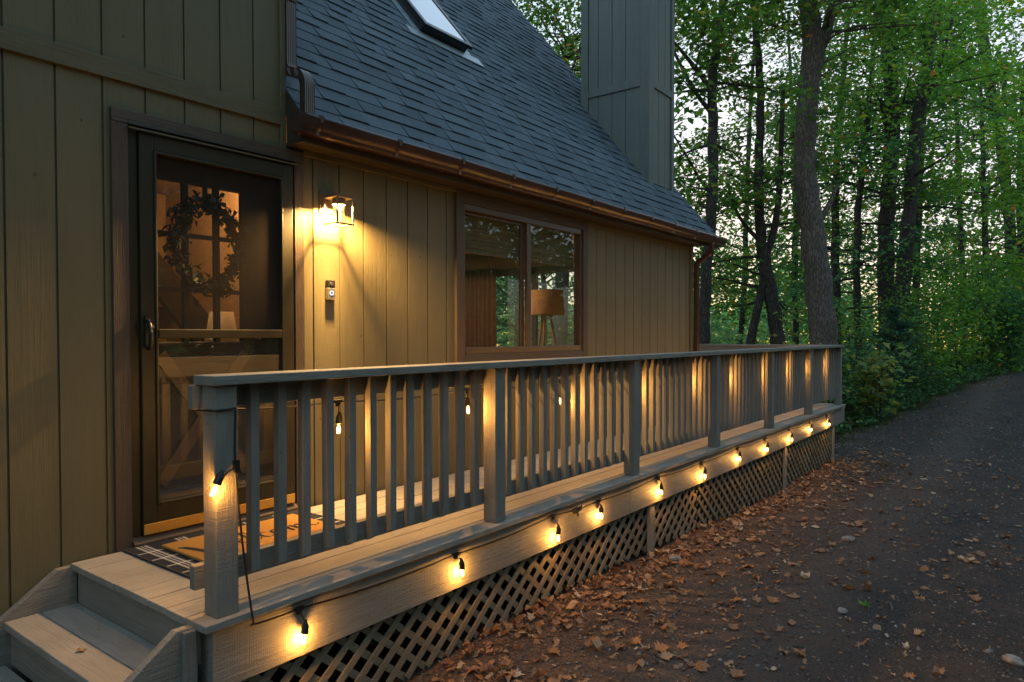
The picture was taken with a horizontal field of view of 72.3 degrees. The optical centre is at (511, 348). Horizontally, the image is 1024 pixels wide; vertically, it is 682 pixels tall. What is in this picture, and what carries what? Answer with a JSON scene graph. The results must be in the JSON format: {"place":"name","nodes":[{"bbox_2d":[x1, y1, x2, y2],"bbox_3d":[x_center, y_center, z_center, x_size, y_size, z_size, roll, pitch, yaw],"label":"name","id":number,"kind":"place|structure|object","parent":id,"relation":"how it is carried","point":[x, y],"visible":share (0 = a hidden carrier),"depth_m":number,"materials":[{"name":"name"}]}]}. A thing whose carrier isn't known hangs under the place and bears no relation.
{"place":"outdoors","nodes":[
{"label":"outdoors","id":0,"kind":"place"},
{"bbox_2d":[204,312,238,341],"bbox_3d":[-2.214,-0.002,5.351,0.257,0.560,0.257,1,1,37],"label":"table lamp","id":1,"kind":"object","parent":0,"point":[227,320],"visible":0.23,"depth_m":5.28,"materials":[{"name":"beige fabric"}]},
{"bbox_2d":[246,347,1012,681],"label":"ground","id":2,"kind":"structure","parent":0,"point":[334,651],"depth_m":4.69,"materials":[{"name":"brown soil"}]},
{"bbox_2d":[0,565,197,681],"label":"porch steps","id":3,"kind":"structure","parent":2,"relation":"on","point":[49,625],"depth_m":2.84,"materials":[{"name":"beige paint"}]},
{"bbox_2d":[0,0,727,615],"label":"cabin","id":4,"kind":"object","parent":2,"relation":"on","point":[420,130],"visible":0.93,"depth_m":4.18,"materials":[{"name":"beige"}]},
{"bbox_2d":[136,141,279,500],"bbox_3d":[-1.692,-0.059,3.892,0.056,2.010,0.910,1,1,37],"label":"inner door","id":5,"kind":"structure","parent":4,"relation":"in","point":[180,427],"depth_m":3.94,"materials":[{"name":"brown wood"}]},
{"bbox_2d":[158,164,248,306],"bbox_3d":[-1.673,-0.640,3.838,0.112,0.826,0.505,1,1,37],"label":"door wreath","id":6,"kind":"object","parent":5,"relation":"hanging from","point":[209,204],"depth_m":3.81,"materials":[{"name":"plant"}]},
{"bbox_2d":[128,125,295,536],"bbox_3d":[-1.560,-0.088,3.776,0.125,2.012,0.943,1,1,37],"label":"storm door","id":7,"kind":"structure","parent":4,"relation":"in","point":[150,515],"depth_m":3.50,"materials":[{"name":"brown metal"}]},
{"bbox_2d":[325,280,334,299],"bbox_3d":[-1.130,-0.367,4.367,0.028,0.122,0.060,1,1,37],"label":"video doorbell","id":8,"kind":"object","parent":4,"relation":"attached to","point":[330,290],"visible":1,"depth_m":4.35,"materials":[{"name":"silver plastic"}]},
{"bbox_2d":[319,190,354,227],"bbox_3d":[-1.078,-0.861,4.294,0.188,0.235,0.136,1,1,37],"label":"wall lantern","id":9,"kind":"object","parent":4,"relation":"attached to","point":[329,201],"depth_m":4.29,"materials":[{"name":"brown metal"}]},
{"bbox_2d":[465,269,496,346],"bbox_3d":[-0.560,-0.184,10.748,0.800,2.030,0.106,1,1,37],"label":"curtain","id":10,"kind":"object","parent":4,"relation":"hanging from","point":[480,309],"visible":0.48,"depth_m":10.67,"materials":[{"name":"brown fabric"}]},
{"bbox_2d":[465,215,572,267],"bbox_3d":[0.072,-0.942,6.107,0.020,0.346,1.670,1,1,37],"label":"woven shade","id":11,"kind":"object","parent":4,"relation":"attached to","point":[486,237],"visible":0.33,"depth_m":6.00,"materials":[{"name":"brown wicker"}]},
{"bbox_2d":[464,203,581,353],"bbox_3d":[0.121,-0.552,6.082,0.082,1.158,1.733,1,1,37],"label":"window frame","id":12,"kind":"structure","parent":4,"relation":"in","point":[470,210],"depth_m":6.05,"materials":[{"name":"brown wood"}]},
{"bbox_2d":[496,265,573,345],"bbox_3d":[0.407,-0.295,10.200,2.200,1.770,0.060,1,1,37],"label":"gable window","id":13,"kind":"structure","parent":4,"relation":"in","point":[556,269],"depth_m":10.22,"materials":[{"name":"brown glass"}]},
{"bbox_2d":[531,289,563,345],"bbox_3d":[0.359,0.103,8.304,0.500,1.592,0.499,1,1,37],"label":"floor lamp","id":14,"kind":"object","parent":4,"relation":"on","point":[545,302],"visible":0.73,"depth_m":8.12,"materials":[{"name":"fabric"}]},
{"bbox_2d":[71,403,845,681],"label":"porch deck","id":15,"kind":"structure","parent":2,"relation":"on","point":[235,647],"depth_m":3.71,"materials":[{"name":"beige paint"}]},
{"bbox_2d":[122,509,344,578],"bbox_3d":[-1.324,0.967,3.577,0.635,0.008,0.990,1,1,37],"label":"plaid rug","id":16,"kind":"object","parent":15,"relation":"on","point":[156,553],"visible":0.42,"depth_m":3.31,"materials":[{"name":"black fabric"}]},
{"bbox_2d":[162,514,336,561],"bbox_3d":[-1.322,0.955,3.587,0.395,0.017,0.750,1,1,37],"label":"welcome mat","id":17,"kind":"object","parent":16,"relation":"on","point":[192,548],"visible":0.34,"depth_m":3.51,"materials":[{"name":"brown fabric"}]},
{"bbox_2d":[188,343,843,618],"bbox_3d":[0.021,0.437,7.951,4.822,0.894,9.989,1,1,37],"label":"porch railing","id":18,"kind":"object","parent":15,"relation":"on","point":[718,388],"visible":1,"depth_m":3.72,"materials":[{"name":"beige paint"}]},
{"bbox_2d":[192,373,655,436],"bbox_3d":[1.789,0.242,6.470,0.186,0.209,9.744,1,1,37],"label":"string light","id":19,"kind":"object","parent":18,"relation":"attached to","point":[339,418],"visible":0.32,"depth_m":3.19,"materials":[{"name":"black plastic"}]},
{"bbox_2d":[205,410,839,648],"bbox_3d":[1.896,0.655,6.443,0.064,1.006,9.870,1,1,37],"label":"string light","id":20,"kind":"object","parent":15,"relation":"attached to","point":[219,478],"visible":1,"depth_m":3.04,"materials":[{"name":"black plastic"}]},
{"bbox_2d":[496,279,550,342],"bbox_3d":[-1.393,-3.611,25.343,7.183,14.173,6.981,0,1,-5],"label":"forest tree","id":21,"kind":"object","parent":2,"relation":"on","point":[497,293],"visible":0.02,"depth_m":25.07,"materials":[{"name":"green plant"}]},
{"bbox_2d":[496,272,573,345],"bbox_3d":[0.942,-2.169,19.399,7.475,9.655,6.650,1,1,37],"label":"forest tree","id":22,"kind":"object","parent":2,"relation":"on","point":[543,282],"visible":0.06,"depth_m":18.94,"materials":[{"name":"green plant"}]},
{"bbox_2d":[496,28,577,346],"bbox_3d":[0.011,-3.171,21.777,7.428,12.325,6.964,0,1,-19],"label":"forest tree","id":23,"kind":"object","parent":2,"relation":"on","point":[516,323],"visible":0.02,"depth_m":21.78,"materials":[{"name":"green plant"}]},
{"bbox_2d":[511,0,748,345],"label":"forest tree","id":24,"kind":"object","parent":2,"relation":"on","point":[568,48],"visible":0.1,"depth_m":16.52,"materials":[{"name":"green plant"}]},
{"bbox_2d":[555,0,844,343],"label":"forest tree","id":25,"kind":"object","parent":2,"relation":"on","point":[712,188],"visible":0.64,"depth_m":14.01,"materials":[{"name":"green plant"}]},
{"bbox_2d":[710,320,736,343],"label":"shrub","id":26,"kind":"object","parent":2,"relation":"on","point":[729,331],"visible":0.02,"depth_m":17.20,"materials":[{"name":"green plant"}]},
{"bbox_2d":[710,309,808,343],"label":"shrub","id":27,"kind":"object","parent":2,"relation":"on","point":[728,338],"visible":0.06,"depth_m":19.11,"materials":[{"name":"green plant"}]},
{"bbox_2d":[674,0,845,343],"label":"forest tree","id":28,"kind":"object","parent":2,"relation":"on","point":[742,309],"visible":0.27,"depth_m":25.92,"materials":[{"name":"green plant"}]},
{"bbox_2d":[501,15,1023,372],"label":"background wood","id":29,"kind":"object","parent":2,"relation":"on","point":[973,215],"visible":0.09,"depth_m":27.40,"materials":[{"name":"green plant"}]},
{"bbox_2d":[767,310,802,343],"bbox_3d":[5.902,0.380,14.780,1.016,2.415,1.105,1,1,37],"label":"sapling","id":30,"kind":"object","parent":2,"relation":"on","point":[789,332],"visible":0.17,"depth_m":14.89,"materials":[{"name":"green plant"}]},
{"bbox_2d":[674,0,918,343],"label":"forest tree","id":31,"kind":"object","parent":2,"relation":"on","point":[766,289],"visible":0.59,"depth_m":16.45,"materials":[{"name":"green plant"}]},
{"bbox_2d":[698,16,940,344],"bbox_3d":[11.307,-6.273,26.889,6.690,15.421,8.476,-1,1,-23],"label":"forest tree","id":32,"kind":"object","parent":2,"relation":"on","point":[796,326],"visible":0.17,"depth_m":26.88,"materials":[{"name":"green plant"}]},
{"bbox_2d":[676,0,978,344],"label":"forest tree","id":33,"kind":"object","parent":2,"relation":"on","point":[816,36],"visible":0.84,"depth_m":15.29,"materials":[{"name":"grey plant"}]},
{"bbox_2d":[791,342,885,429],"bbox_3d":[5.719,0.785,13.696,2.090,1.870,2.254,0,1,-11],"label":"shrub","id":34,"kind":"object","parent":2,"relation":"on","point":[831,400],"visible":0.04,"depth_m":13.06,"materials":[{"name":"green plant"}]},
{"bbox_2d":[782,280,911,389],"bbox_3d":[8.694,-0.371,18.398,3.523,3.382,3.242,-1,1,-31],"label":"shrub","id":35,"kind":"object","parent":2,"relation":"on","point":[842,337],"visible":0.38,"depth_m":18.18,"materials":[{"name":"green plant"}]},
{"bbox_2d":[718,0,982,379],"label":"forest tree","id":36,"kind":"object","parent":2,"relation":"on","point":[836,270],"visible":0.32,"depth_m":22.71,"materials":[{"name":"green plant"}]},
{"bbox_2d":[822,369,903,420],"bbox_3d":[6.753,1.007,14.392,2.351,1.142,1.971,-1,1,-28],"label":"shrub","id":37,"kind":"object","parent":2,"relation":"on","point":[849,398],"visible":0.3,"depth_m":14.19,"materials":[{"name":"green plant"}]},
{"bbox_2d":[735,1,997,382],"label":"forest tree","id":38,"kind":"object","parent":2,"relation":"on","point":[857,235],"visible":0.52,"depth_m":20.31,"materials":[{"name":"green plant"}]},
{"bbox_2d":[842,342,918,420],"bbox_3d":[7.544,0.696,14.502,1.414,1.673,1.848,0,1,23],"label":"shrub","id":39,"kind":"object","parent":2,"relation":"on","point":[877,362],"visible":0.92,"depth_m":14.47,"materials":[{"name":"green plant"}]},
{"bbox_2d":[751,0,1023,350],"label":"forest tree","id":40,"kind":"object","parent":2,"relation":"on","point":[889,196],"visible":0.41,"depth_m":20.80,"materials":[{"name":"green plant"}]},
{"bbox_2d":[842,318,936,407],"bbox_3d":[8.465,0.387,16.273,2.443,2.208,3.437,1,1,37],"label":"shrub","id":41,"kind":"object","parent":2,"relation":"on","point":[852,362],"visible":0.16,"depth_m":16.01,"materials":[{"name":"green plant"}]},
{"bbox_2d":[853,306,946,396],"bbox_3d":[9.102,0.180,16.667,2.038,2.408,2.148,0,1,-18],"label":"young pine","id":42,"kind":"object","parent":2,"relation":"on","point":[892,315],"visible":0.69,"depth_m":16.54,"materials":[{"name":"green plant"}]},
{"bbox_2d":[846,278,964,391],"bbox_3d":[10.608,-0.333,18.714,2.649,3.227,4.538,1,1,37],"label":"shrub","id":43,"kind":"object","parent":2,"relation":"on","point":[926,331],"visible":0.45,"depth_m":18.24,"materials":[{"name":"green plant"}]},
{"bbox_2d":[790,346,1023,449],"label":"ground cover","id":44,"kind":"object","parent":2,"relation":"on","point":[974,372],"visible":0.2,"depth_m":18.34,"materials":[{"name":"green plant"}]},
{"bbox_2d":[859,0,1023,354],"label":"forest tree","id":45,"kind":"object","parent":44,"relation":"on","point":[1010,218],"visible":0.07,"depth_m":32.09,"materials":[{"name":"green plant"}]},
{"bbox_2d":[791,0,1023,366],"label":"forest tree","id":46,"kind":"object","parent":2,"relation":"on","point":[911,176],"visible":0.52,"depth_m":19.77,"materials":[{"name":"green plant"}]},
{"bbox_2d":[802,369,1023,453],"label":"verge grass","id":47,"kind":"structure","parent":2,"relation":"on","point":[897,412],"depth_m":15.13,"materials":[{"name":"green plant"}]},
{"bbox_2d":[804,0,1023,360],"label":"forest tree","id":48,"kind":"object","parent":2,"relation":"on","point":[968,127],"visible":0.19,"depth_m":23.51,"materials":[{"name":"green plant"}]},
{"bbox_2d":[866,244,989,384],"bbox_3d":[11.830,-1.081,20.070,3.059,4.173,4.946,1,1,37],"label":"shrub","id":49,"kind":"object","parent":2,"relation":"on","point":[944,293],"visible":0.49,"depth_m":19.45,"materials":[{"name":"green plant"}]},
{"bbox_2d":[850,0,1023,358],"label":"forest tree","id":50,"kind":"object","parent":2,"relation":"on","point":[1000,4],"visible":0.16,"depth_m":27.13,"materials":[{"name":"green plant"}]},
{"bbox_2d":[911,243,1016,379],"bbox_3d":[13.913,-1.188,21.802,3.666,4.206,5.586,0,1,18],"label":"shrub","id":51,"kind":"object","parent":2,"relation":"on","point":[964,330],"visible":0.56,"depth_m":21.35,"materials":[{"name":"green plant"}]},
{"bbox_2d":[910,46,1023,360],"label":"forest tree","id":52,"kind":"object","parent":2,"relation":"on","point":[1015,262],"visible":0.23,"depth_m":27.24,"materials":[{"name":"green plant"}]},
{"bbox_2d":[936,236,1023,367],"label":"shrub","id":53,"kind":"object","parent":2,"relation":"on","point":[985,307],"visible":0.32,"depth_m":24.33,"materials":[{"name":"green plant"}]},
{"bbox_2d":[940,51,1023,341],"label":"forest tree","id":54,"kind":"object","parent":2,"relation":"on","point":[1020,98],"visible":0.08,"depth_m":33.17,"materials":[{"name":"green plant"}]},
{"bbox_2d":[960,254,1023,367],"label":"shrub","id":55,"kind":"object","parent":2,"relation":"on","point":[1012,337],"visible":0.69,"depth_m":23.88,"materials":[{"name":"green plant"}]},
{"bbox_2d":[966,229,1023,356],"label":"shrub","id":56,"kind":"object","parent":2,"relation":"on","point":[1007,274],"visible":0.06,"depth_m":30.47,"materials":[{"name":"green plant"}]},
{"bbox_2d":[496,248,874,366],"bbox_3d":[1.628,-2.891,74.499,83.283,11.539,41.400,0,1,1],"label":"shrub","id":57,"kind":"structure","parent":0,"point":[499,336],"depth_m":62.76,"materials":[{"name":"green plant"}]},
{"bbox_2d":[393,371,1023,681],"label":"driveway","id":58,"kind":"structure","parent":0,"point":[908,664],"depth_m":4.73,"materials":[{"name":"grey gravel"}]},
{"bbox_2d":[460,665,478,676],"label":"fallen leaf","id":59,"kind":"object","parent":58,"relation":"on","point":[466,673],"visible":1,"depth_m":3.47,"materials":[{"name":"brown plant"}]},
{"bbox_2d":[472,649,481,657],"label":"fallen leaf","id":60,"kind":"object","parent":58,"relation":"on","point":[476,653],"visible":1,"depth_m":3.66,"materials":[{"name":"brown plant"}]},
{"bbox_2d":[498,668,517,681],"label":"fallen leaf","id":61,"kind":"object","parent":58,"relation":"on","point":[508,676],"visible":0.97,"depth_m":3.44,"materials":[{"name":"brown plant"}]},
{"bbox_2d":[533,638,540,643],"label":"fallen leaf","id":62,"kind":"object","parent":58,"relation":"on","point":[536,641],"visible":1,"depth_m":3.81,"materials":[{"name":"brown plant"}]},
{"bbox_2d":[535,620,544,627],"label":"fallen leaf","id":63,"kind":"object","parent":58,"relation":"on","point":[540,623],"visible":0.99,"depth_m":4.02,"materials":[{"name":"brown plant"}]},
{"bbox_2d":[546,643,559,655],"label":"fallen leaf","id":64,"kind":"object","parent":58,"relation":"on","point":[552,650],"visible":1,"depth_m":3.70,"materials":[{"name":"brown plant"}]},
{"bbox_2d":[547,676,562,681],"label":"fallen leaf","id":65,"kind":"object","parent":58,"relation":"on","point":[551,679],"visible":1,"depth_m":3.35,"materials":[{"name":"brown plant"}]},
{"bbox_2d":[552,615,561,621],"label":"fallen leaf","id":66,"kind":"object","parent":58,"relation":"on","point":[557,618],"visible":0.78,"depth_m":4.10,"materials":[{"name":"brown plant"}]},
{"bbox_2d":[563,622,571,627],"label":"fallen leaf","id":67,"kind":"object","parent":58,"relation":"on","point":[567,624],"visible":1,"depth_m":4.01,"materials":[{"name":"brown plant"}]},
{"bbox_2d":[583,641,592,646],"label":"fallen leaf","id":68,"kind":"object","parent":58,"relation":"on","point":[587,643],"visible":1,"depth_m":3.78,"materials":[{"name":"brown plant"}]},
{"bbox_2d":[602,599,611,609],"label":"fallen leaf","id":69,"kind":"object","parent":58,"relation":"on","point":[607,603],"visible":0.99,"depth_m":4.30,"materials":[{"name":"brown plant"}]},
{"bbox_2d":[602,630,611,634],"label":"fallen leaf","id":70,"kind":"object","parent":58,"relation":"on","point":[607,632],"visible":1,"depth_m":3.95,"materials":[{"name":"brown plant"}]},
{"bbox_2d":[600,625,614,630],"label":"fallen leaf","id":71,"kind":"object","parent":58,"relation":"on","point":[605,627],"visible":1,"depth_m":3.97,"materials":[{"name":"brown plant"}]},
{"bbox_2d":[613,642,624,650],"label":"fallen leaf","id":72,"kind":"object","parent":58,"relation":"on","point":[617,646],"visible":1,"depth_m":3.77,"materials":[{"name":"brown plant"}]},
{"bbox_2d":[628,663,637,671],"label":"fallen leaf","id":73,"kind":"object","parent":58,"relation":"on","point":[632,667],"visible":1,"depth_m":3.50,"materials":[{"name":"brown plant"}]},
{"bbox_2d":[630,634,641,644],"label":"fallen leaf","id":74,"kind":"object","parent":58,"relation":"on","point":[636,639],"visible":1,"depth_m":3.83,"materials":[{"name":"brown plant"}]},
{"bbox_2d":[636,659,644,666],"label":"fallen leaf","id":75,"kind":"object","parent":58,"relation":"on","point":[641,662],"visible":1,"depth_m":3.56,"materials":[{"name":"brown plant"}]},
{"bbox_2d":[654,641,668,651],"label":"fallen leaf","id":76,"kind":"object","parent":58,"relation":"on","point":[661,647],"visible":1,"depth_m":3.73,"materials":[{"name":"brown plant"}]},
{"bbox_2d":[658,599,666,604],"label":"fallen leaf","id":77,"kind":"object","parent":58,"relation":"on","point":[662,602],"visible":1,"depth_m":4.39,"materials":[{"name":"brown plant"}]},
{"bbox_2d":[665,625,673,632],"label":"fallen leaf","id":78,"kind":"object","parent":58,"relation":"on","point":[670,629],"visible":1,"depth_m":3.98,"materials":[{"name":"brown plant"}]},
{"bbox_2d":[666,595,677,602],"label":"fallen leaf","id":79,"kind":"object","parent":58,"relation":"on","point":[670,597],"visible":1,"depth_m":4.44,"materials":[{"name":"brown plant"}]},
{"bbox_2d":[668,622,677,629],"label":"fallen leaf","id":80,"kind":"object","parent":58,"relation":"on","point":[672,625],"visible":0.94,"depth_m":4.03,"materials":[{"name":"brown plant"}]},
{"bbox_2d":[667,554,681,560],"bbox_3d":[1.236,1.605,5.371,0.108,0.056,0.093,-1,1,-23],"label":"stone","id":81,"kind":"object","parent":58,"relation":"on","point":[676,557],"visible":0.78,"depth_m":5.34,"materials":[{"name":"grey stone"}]},
{"bbox_2d":[673,663,682,668],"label":"fallen leaf","id":82,"kind":"object","parent":58,"relation":"on","point":[678,666],"visible":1,"depth_m":3.53,"materials":[{"name":"brown plant"}]},
{"bbox_2d":[674,576,684,583],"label":"fallen leaf","id":83,"kind":"object","parent":58,"relation":"on","point":[680,579],"visible":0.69,"depth_m":4.83,"materials":[{"name":"brown plant"}]},
{"bbox_2d":[675,640,688,648],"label":"fallen leaf","id":84,"kind":"object","parent":58,"relation":"on","point":[681,645],"visible":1,"depth_m":3.76,"materials":[{"name":"brown plant"}]},
{"bbox_2d":[679,588,687,594],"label":"fallen leaf","id":85,"kind":"object","parent":58,"relation":"on","point":[682,591],"visible":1,"depth_m":4.58,"materials":[{"name":"brown plant"}]},
{"bbox_2d":[693,660,709,671],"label":"fallen leaf","id":86,"kind":"object","parent":58,"relation":"on","point":[701,665],"visible":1,"depth_m":3.50,"materials":[{"name":"brown plant"}]},
{"bbox_2d":[405,376,1023,681],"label":"leaf litter","id":87,"kind":"object","parent":58,"relation":"on","point":[518,622],"visible":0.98,"depth_m":5.53,"materials":[{"name":"brown plant"}]},
{"bbox_2d":[727,623,738,629],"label":"fallen leaf","id":88,"kind":"object","parent":58,"relation":"on","point":[733,626],"visible":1,"depth_m":4.02,"materials":[{"name":"brown plant"}]},
{"bbox_2d":[729,667,746,677],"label":"fallen leaf","id":89,"kind":"object","parent":58,"relation":"on","point":[734,672],"visible":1,"depth_m":3.44,"materials":[{"name":"brown plant"}]},
{"bbox_2d":[752,595,760,602],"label":"fallen leaf","id":90,"kind":"object","parent":58,"relation":"on","point":[755,598],"visible":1,"depth_m":4.51,"materials":[{"name":"brown plant"}]},
{"bbox_2d":[766,595,778,602],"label":"fallen leaf","id":91,"kind":"object","parent":58,"relation":"on","point":[772,599],"visible":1,"depth_m":4.50,"materials":[{"name":"brown plant"}]},
{"bbox_2d":[773,624,784,630],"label":"fallen leaf","id":92,"kind":"object","parent":58,"relation":"on","point":[779,628],"visible":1,"depth_m":3.99,"materials":[{"name":"brown plant"}]},
{"bbox_2d":[787,619,795,624],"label":"fallen leaf","id":93,"kind":"object","parent":58,"relation":"on","point":[791,622],"visible":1,"depth_m":4.12,"materials":[{"name":"brown plant"}]},
{"bbox_2d":[787,594,799,597],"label":"fallen leaf","id":94,"kind":"object","parent":58,"relation":"on","point":[793,595],"visible":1,"depth_m":4.60,"materials":[{"name":"brown plant"}]},
{"bbox_2d":[793,648,806,656],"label":"fallen leaf","id":95,"kind":"object","parent":58,"relation":"on","point":[801,652],"visible":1,"depth_m":3.67,"materials":[{"name":"brown plant"}]},
{"bbox_2d":[838,607,847,613],"bbox_3d":[2.030,1.606,4.303,0.059,0.035,0.081,0,1,21],"label":"stone","id":96,"kind":"object","parent":58,"relation":"on","point":[841,610],"visible":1,"depth_m":4.28,"materials":[{"name":"grey stone"}]},
{"bbox_2d":[841,536,854,541],"bbox_3d":[2.884,1.628,6.019,0.115,0.054,0.092,0,1,-9],"label":"stone","id":97,"kind":"object","parent":58,"relation":"on","point":[847,538],"visible":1,"depth_m":5.99,"materials":[{"name":"grey stone"}]},
{"bbox_2d":[843,584,855,588],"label":"fallen leaf","id":98,"kind":"object","parent":58,"relation":"on","point":[850,587],"visible":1,"depth_m":4.72,"materials":[{"name":"brown plant"}]},
{"bbox_2d":[858,600,871,606],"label":"weed","id":99,"kind":"object","parent":58,"relation":"on","point":[863,604],"visible":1,"depth_m":4.39,"materials":[{"name":"green plant"}]},
{"bbox_2d":[873,624,880,629],"bbox_3d":[2.111,1.616,4.055,0.044,0.007,0.061,-5,25,23],"label":"stone","id":100,"kind":"object","parent":58,"relation":"on","point":[877,626],"visible":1,"depth_m":4.06,"materials":[{"name":"brown"}]},
{"bbox_2d":[903,671,913,677],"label":"fallen leaf","id":101,"kind":"object","parent":58,"relation":"on","point":[907,674],"visible":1,"depth_m":3.45,"materials":[{"name":"brown plant"}]},
{"bbox_2d":[919,565,929,571],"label":"fallen leaf","id":102,"kind":"object","parent":58,"relation":"on","point":[923,568],"visible":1,"depth_m":5.20,"materials":[{"name":"brown plant"}]},
{"bbox_2d":[969,594,981,600],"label":"fallen leaf","id":103,"kind":"object","parent":58,"relation":"on","point":[976,597],"visible":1,"depth_m":4.60,"materials":[{"name":"brown plant"}]},
{"bbox_2d":[1002,654,1023,666],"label":"stone","id":104,"kind":"object","parent":58,"relation":"on","point":[1013,660],"visible":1,"depth_m":3.57,"materials":[{"name":"grey stone"}]},
{"bbox_2d":[497,0,1023,348],"label":"sky","id":105,"kind":"structure","parent":0,"point":[698,122],"materials":[{"name":"white"}]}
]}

